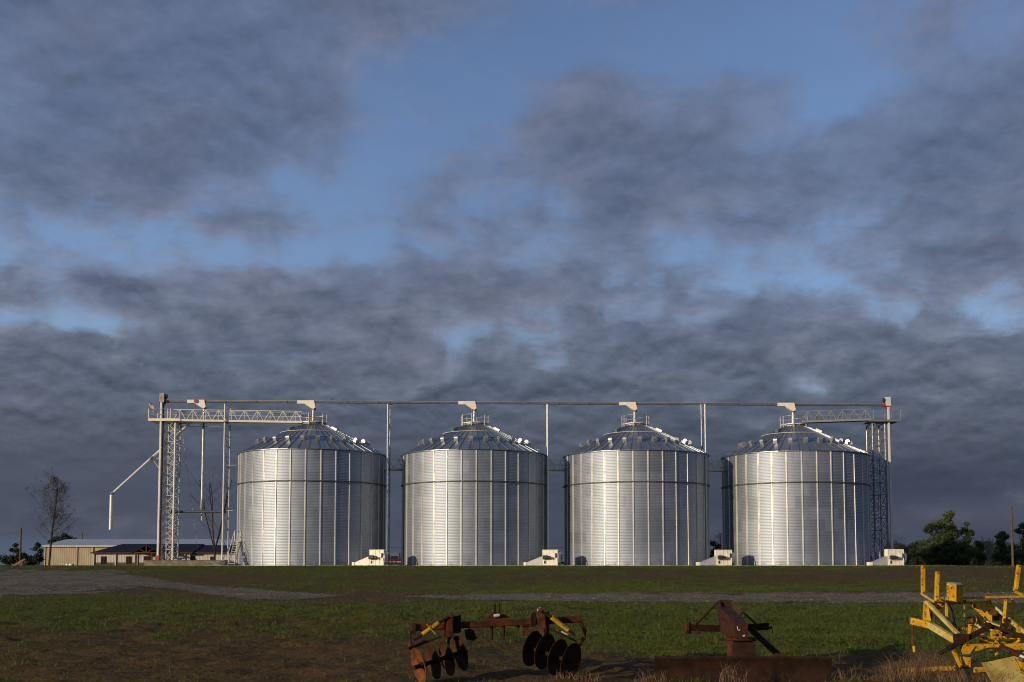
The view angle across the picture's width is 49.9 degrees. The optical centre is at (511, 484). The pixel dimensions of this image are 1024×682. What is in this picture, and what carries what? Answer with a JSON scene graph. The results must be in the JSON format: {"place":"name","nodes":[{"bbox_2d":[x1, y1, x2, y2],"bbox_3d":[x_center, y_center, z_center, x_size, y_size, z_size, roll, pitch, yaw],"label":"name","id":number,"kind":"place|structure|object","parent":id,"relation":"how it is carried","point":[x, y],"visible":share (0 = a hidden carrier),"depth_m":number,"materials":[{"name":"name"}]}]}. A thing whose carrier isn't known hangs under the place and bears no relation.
{"place":"outdoors","nodes":[
{"label":"outdoors","id":0,"kind":"place"},
{"bbox_2d":[0,564,1023,681],"bbox_3d":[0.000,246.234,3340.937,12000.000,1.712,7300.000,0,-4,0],"label":"ground","id":1,"kind":"structure","parent":0,"point":[105,661],"depth_m":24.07,"materials":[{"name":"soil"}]},
{"bbox_2d":[0,554,16,564],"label":"conifer tree","id":2,"kind":"object","parent":1,"relation":"on","point":[4,559],"visible":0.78,"depth_m":238.41,"materials":[{"name":"green plant"}]},
{"bbox_2d":[8,543,28,562],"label":"conifer tree","id":3,"kind":"object","parent":1,"relation":"on","point":[13,557],"visible":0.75,"depth_m":184.11,"materials":[{"name":"green plant"}]},
{"bbox_2d":[13,558,25,565],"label":"grain auger","id":4,"kind":"object","parent":1,"relation":"on","point":[20,561],"visible":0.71,"depth_m":139.56,"materials":[{"name":"orange paint"}]},
{"bbox_2d":[19,528,21,565],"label":"utility pole","id":5,"kind":"object","parent":1,"relation":"on","point":[20,545],"visible":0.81,"depth_m":149.71,"materials":[{"name":"brown wood"}]},
{"bbox_2d":[24,553,34,564],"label":"conifer tree","id":6,"kind":"object","parent":1,"relation":"on","point":[30,559],"visible":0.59,"depth_m":198.71,"materials":[{"name":"green plant"}]},
{"bbox_2d":[30,542,44,564],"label":"conifer tree","id":7,"kind":"object","parent":1,"relation":"on","point":[37,557],"visible":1,"depth_m":184.31,"materials":[{"name":"green plant"}]},
{"bbox_2d":[24,467,78,565],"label":"young tree","id":8,"kind":"object","parent":1,"relation":"on","point":[55,516],"visible":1,"depth_m":125.10,"materials":[{"name":"brown plant"}]},
{"bbox_2d":[47,532,76,543],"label":"conifer tree","id":9,"kind":"object","parent":1,"relation":"on","point":[64,537],"visible":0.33,"depth_m":260.81,"materials":[{"name":"green plant"}]},
{"bbox_2d":[42,539,236,564],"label":"warehouse","id":10,"kind":"structure","parent":1,"relation":"on","point":[71,551],"depth_m":229.63,"materials":[{"name":"beige metal"}]},
{"bbox_2d":[90,544,235,564],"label":"office building","id":11,"kind":"structure","parent":1,"relation":"on","point":[129,554],"depth_m":184.63,"materials":[{"name":"white"}]},
{"bbox_2d":[101,556,105,563],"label":"window","id":12,"kind":"structure","parent":11,"relation":"in","point":[103,558],"depth_m":184.43,"materials":[{"name":"black glass"}]},
{"bbox_2d":[126,556,130,563],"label":"window","id":13,"kind":"structure","parent":11,"relation":"in","point":[128,558],"depth_m":184.43,"materials":[{"name":"black glass"}]},
{"bbox_2d":[143,556,150,563],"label":"window","id":14,"kind":"structure","parent":11,"relation":"in","point":[145,557],"depth_m":184.47,"materials":[{"name":"black glass"}]},
{"bbox_2d":[144,560,235,565],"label":"concrete block","id":15,"kind":"structure","parent":1,"relation":"on","point":[180,562],"depth_m":105.23,"materials":[{"name":"grey concrete"}]},
{"bbox_2d":[155,402,164,559],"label":"bucket elevator","id":16,"kind":"object","parent":15,"relation":"on","point":[160,478],"visible":0.97,"depth_m":109.21,"materials":[{"name":"white paint"}]},
{"bbox_2d":[160,421,181,559],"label":"lattice tower","id":17,"kind":"structure","parent":15,"relation":"on","point":[173,495],"depth_m":110.10,"materials":[{"name":"metal"}]},
{"bbox_2d":[109,418,194,529],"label":"grain spout","id":18,"kind":"object","parent":17,"relation":"attached to","point":[151,458],"visible":1,"depth_m":108.49,"materials":[{"name":"silver metal"}]},
{"bbox_2d":[171,510,225,512],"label":"cross pipe","id":19,"kind":"object","parent":17,"relation":"attached to","point":[197,511],"visible":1,"depth_m":109.78,"materials":[{"name":"grey metal"}]},
{"bbox_2d":[148,409,303,423],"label":"walkway","id":20,"kind":"structure","parent":17,"relation":"on","point":[156,420],"depth_m":110.91,"materials":[{"name":"white paint"}]},
{"bbox_2d":[149,399,156,412],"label":"flag","id":21,"kind":"object","parent":20,"relation":"attached to","point":[151,405],"visible":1,"depth_m":110.05,"materials":[{"name":"fabric"}]},
{"bbox_2d":[181,425,198,556],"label":"guy wire","id":22,"kind":"object","parent":20,"relation":"hanging from","point":[190,493],"visible":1,"depth_m":111.06,"materials":[{"name":"grey metal"}]},
{"bbox_2d":[180,423,215,426],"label":"stay frame","id":23,"kind":"object","parent":20,"relation":"attached to","point":[197,426],"visible":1,"depth_m":111.20,"materials":[{"name":"grey metal"}]},
{"bbox_2d":[221,404,230,560],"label":"conveyor column","id":24,"kind":"structure","parent":15,"relation":"on","point":[228,490],"depth_m":110.61,"materials":[{"name":"metal"}]},
{"bbox_2d":[183,458,237,559],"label":"bare tree","id":25,"kind":"object","parent":1,"relation":"on","point":[219,530],"visible":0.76,"depth_m":121.59,"materials":[{"name":"brown plant"}]},
{"bbox_2d":[387,553,400,564],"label":"farm truck","id":26,"kind":"object","parent":1,"relation":"on","point":[395,558],"visible":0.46,"depth_m":139.79,"materials":[{"name":"red paint"}]},
{"bbox_2d":[407,601,586,681],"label":"disc plough","id":27,"kind":"object","parent":1,"relation":"on","point":[540,651],"visible":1,"depth_m":15.68,"materials":[{"name":"metal"}]},
{"bbox_2d":[554,671,605,681],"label":"dry grass clump","id":28,"kind":"object","parent":1,"relation":"on","point":[566,676],"visible":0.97,"depth_m":15.14,"materials":[{"name":"plant"}]},
{"bbox_2d":[634,668,666,681],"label":"dry grass clump","id":29,"kind":"object","parent":1,"relation":"on","point":[649,676],"visible":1,"depth_m":14.86,"materials":[{"name":"plant"}]},
{"bbox_2d":[710,540,721,557],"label":"broadleaf tree","id":30,"kind":"object","parent":1,"relation":"on","point":[712,543],"visible":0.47,"depth_m":149.51,"materials":[{"name":"green plant"}]},
{"bbox_2d":[713,534,723,549],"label":"young tree","id":31,"kind":"object","parent":1,"relation":"on","point":[719,547],"visible":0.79,"depth_m":139.75,"materials":[{"name":"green plant"}]},
{"bbox_2d":[719,660,750,681],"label":"dry grass clump","id":32,"kind":"object","parent":1,"relation":"on","point":[724,676],"visible":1,"depth_m":14.80,"materials":[{"name":"plant"}]},
{"bbox_2d":[654,600,832,681],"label":"grader blade","id":33,"kind":"object","parent":1,"relation":"on","point":[734,627],"visible":0.99,"depth_m":15.42,"materials":[{"name":"metal"}]},
{"bbox_2d":[826,646,844,678],"bbox_3d":[4.582,2.534,15.654,0.363,0.547,0.085,0,-4,0],"label":"dry grass clump","id":34,"kind":"object","parent":1,"relation":"on","point":[836,668],"visible":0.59,"depth_m":15.65,"materials":[{"name":"plant"}]},
{"bbox_2d":[830,663,903,681],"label":"dry grass clump","id":35,"kind":"object","parent":1,"relation":"on","point":[867,676],"visible":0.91,"depth_m":15.39,"materials":[{"name":"plant"}]},
{"bbox_2d":[895,545,911,564],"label":"broadleaf tree","id":36,"kind":"object","parent":1,"relation":"on","point":[906,551],"visible":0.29,"depth_m":164.25,"materials":[{"name":"green plant"}]},
{"bbox_2d":[908,541,919,564],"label":"broadleaf tree","id":37,"kind":"object","parent":1,"relation":"on","point":[914,560],"visible":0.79,"depth_m":169.09,"materials":[{"name":"green plant"}]},
{"bbox_2d":[868,648,972,680],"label":"dry grass clump","id":38,"kind":"object","parent":1,"relation":"on","point":[914,672],"visible":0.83,"depth_m":15.56,"materials":[{"name":"plant"}]},
{"bbox_2d":[918,538,928,564],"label":"broadleaf tree","id":39,"kind":"object","parent":1,"relation":"on","point":[921,541],"visible":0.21,"depth_m":159.58,"materials":[{"name":"green plant"}]},
{"bbox_2d":[917,510,978,565],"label":"broadleaf tree","id":40,"kind":"object","parent":1,"relation":"on","point":[947,548],"visible":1,"depth_m":151.03,"materials":[{"name":"green plant"}]},
{"bbox_2d":[882,540,1023,564],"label":"distant wood","id":41,"kind":"object","parent":1,"relation":"on","point":[920,544],"visible":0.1,"depth_m":188.64,"materials":[{"name":"green plant"}]},
{"bbox_2d":[904,565,1023,681],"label":"toolbar implement","id":42,"kind":"object","parent":1,"relation":"on","point":[957,638],"visible":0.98,"depth_m":15.82,"materials":[{"name":"yellow paint"}]},
{"bbox_2d":[922,663,1016,681],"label":"dry grass clump","id":43,"kind":"object","parent":1,"relation":"on","point":[971,675],"visible":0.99,"depth_m":15.15,"materials":[{"name":"plant"}]},
{"bbox_2d":[972,539,987,564],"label":"broadleaf tree","id":44,"kind":"object","parent":1,"relation":"on","point":[981,557],"visible":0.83,"depth_m":159.01,"materials":[{"name":"green plant"}]},
{"bbox_2d":[975,540,998,564],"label":"broadleaf tree","id":45,"kind":"object","parent":1,"relation":"on","point":[994,548],"visible":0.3,"depth_m":174.45,"materials":[{"name":"green plant"}]},
{"bbox_2d":[981,534,997,565],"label":"dead tree","id":46,"kind":"object","parent":1,"relation":"on","point":[989,554],"visible":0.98,"depth_m":127.61,"materials":[{"name":"grey wood"}]},
{"bbox_2d":[990,530,1015,565],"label":"broadleaf tree","id":47,"kind":"object","parent":1,"relation":"on","point":[1002,553],"visible":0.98,"depth_m":144.48,"materials":[{"name":"green plant"}]},
{"bbox_2d":[1010,507,1013,565],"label":"utility pole","id":48,"kind":"object","parent":1,"relation":"on","point":[1012,543],"visible":0.81,"depth_m":111.82,"materials":[{"name":"brown wood"}]},
{"bbox_2d":[1007,544,1017,564],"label":"broadleaf tree","id":49,"kind":"object","parent":1,"relation":"on","point":[1015,557],"visible":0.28,"depth_m":164.14,"materials":[{"name":"green plant"}]},
{"bbox_2d":[1013,522,1023,565],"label":"broadleaf tree","id":50,"kind":"object","parent":1,"relation":"on","point":[1018,553],"visible":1,"depth_m":139.63,"materials":[{"name":"green plant"}]},
{"bbox_2d":[0,567,1023,603],"bbox_3d":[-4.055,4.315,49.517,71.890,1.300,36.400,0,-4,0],"label":"gravel road","id":51,"kind":"structure","parent":0,"point":[61,583],"depth_m":39.65,"materials":[{"name":"grey gravel"}]},
{"bbox_2d":[0,0,1023,564],"label":"sky","id":52,"kind":"structure","parent":0,"point":[677,201],"materials":[{"name":"blue"}]},
{"bbox_2d":[393,565,895,565],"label":"concrete apron","id":53,"kind":"object","parent":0,"point":[562,565],"visible":0.07,"depth_m":118.74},
{"bbox_2d":[227,531,240,565],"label":"steel stairs","id":54,"kind":"structure","parent":53,"relation":"on","point":[229,558],"depth_m":106.11,"materials":[{"name":"silver metal"}]},
{"bbox_2d":[235,413,386,565],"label":"grain bin","id":55,"kind":"object","parent":53,"relation":"on","point":[311,493],"visible":0.94,"depth_m":105.30,"materials":[{"name":"metal"}]},
{"bbox_2d":[159,393,890,422],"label":"overhead conveyor","id":56,"kind":"object","parent":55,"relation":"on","point":[163,397],"visible":0.94,"depth_m":112.90,"materials":[{"name":"metal"}]},
{"bbox_2d":[200,409,204,519],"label":"grain spout","id":57,"kind":"object","parent":56,"relation":"hanging from","point":[202,474],"visible":0.87,"depth_m":111.10,"materials":[{"name":"metal"}]},
{"bbox_2d":[352,550,389,564],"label":"bin fan","id":58,"kind":"object","parent":53,"relation":"on","point":[376,557],"visible":0.94,"depth_m":104.88},
{"bbox_2d":[384,403,392,565],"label":"conveyor column","id":59,"kind":"structure","parent":53,"relation":"on","point":[389,464],"depth_m":109.49,"materials":[{"name":"metal"}]},
{"bbox_2d":[401,413,546,565],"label":"grain bin","id":60,"kind":"object","parent":53,"relation":"on","point":[474,493],"visible":0.94,"depth_m":105.87,"materials":[{"name":"metal"}]},
{"bbox_2d":[384,459,401,470],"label":"catwalk","id":61,"kind":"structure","parent":60,"relation":"attached to","point":[395,468],"depth_m":111.79,"materials":[{"name":"white paint"}]},
{"bbox_2d":[524,550,562,564],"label":"bin fan","id":62,"kind":"object","parent":53,"relation":"on","point":[551,557],"visible":0.98,"depth_m":105.48},
{"bbox_2d":[545,403,548,565],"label":"conveyor column","id":63,"kind":"structure","parent":53,"relation":"on","point":[547,505],"depth_m":109.16,"materials":[{"name":"metal"}]},
{"bbox_2d":[563,414,711,565],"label":"grain bin","id":64,"kind":"object","parent":53,"relation":"on","point":[634,493],"visible":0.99,"depth_m":106.48,"materials":[{"name":"metal"}]},
{"bbox_2d":[548,459,564,470],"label":"catwalk","id":65,"kind":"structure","parent":64,"relation":"attached to","point":[556,468],"depth_m":112.38,"materials":[{"name":"white paint"}]},
{"bbox_2d":[699,403,707,558],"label":"conveyor column","id":66,"kind":"structure","parent":53,"relation":"on","point":[704,411],"depth_m":109.62,"materials":[{"name":"metal"}]},
{"bbox_2d":[696,550,734,564],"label":"bin fan","id":67,"kind":"object","parent":53,"relation":"on","point":[723,557],"visible":0.97,"depth_m":106.00},
{"bbox_2d":[720,415,873,565],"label":"grain bin","id":68,"kind":"object","parent":53,"relation":"on","point":[796,494],"visible":0.94,"depth_m":107.15,"materials":[{"name":"metal"}]},
{"bbox_2d":[709,460,724,471],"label":"catwalk","id":69,"kind":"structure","parent":68,"relation":"attached to","point":[716,469],"depth_m":113.04,"materials":[{"name":"white paint"}]},
{"bbox_2d":[799,409,900,423],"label":"walkway","id":70,"kind":"structure","parent":68,"relation":"on","point":[872,420],"depth_m":112.99,"materials":[{"name":"metal"}]},
{"bbox_2d":[871,541,880,565],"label":"steel stairs","id":71,"kind":"structure","parent":53,"relation":"on","point":[875,551],"depth_m":110.05,"materials":[{"name":"grey metal"}]},
{"bbox_2d":[866,423,888,565],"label":"lattice tower","id":72,"kind":"structure","parent":53,"relation":"on","point":[877,460],"depth_m":113.14,"materials":[{"name":"metal"}]},
{"bbox_2d":[867,549,906,564],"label":"bin fan","id":73,"kind":"object","parent":53,"relation":"on","point":[893,557],"visible":0.94,"depth_m":106.44},
{"bbox_2d":[887,407,893,565],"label":"bucket elevator","id":74,"kind":"object","parent":53,"relation":"on","point":[890,480],"visible":0.76,"depth_m":112.58,"materials":[{"name":"silver metal"}]}
]}

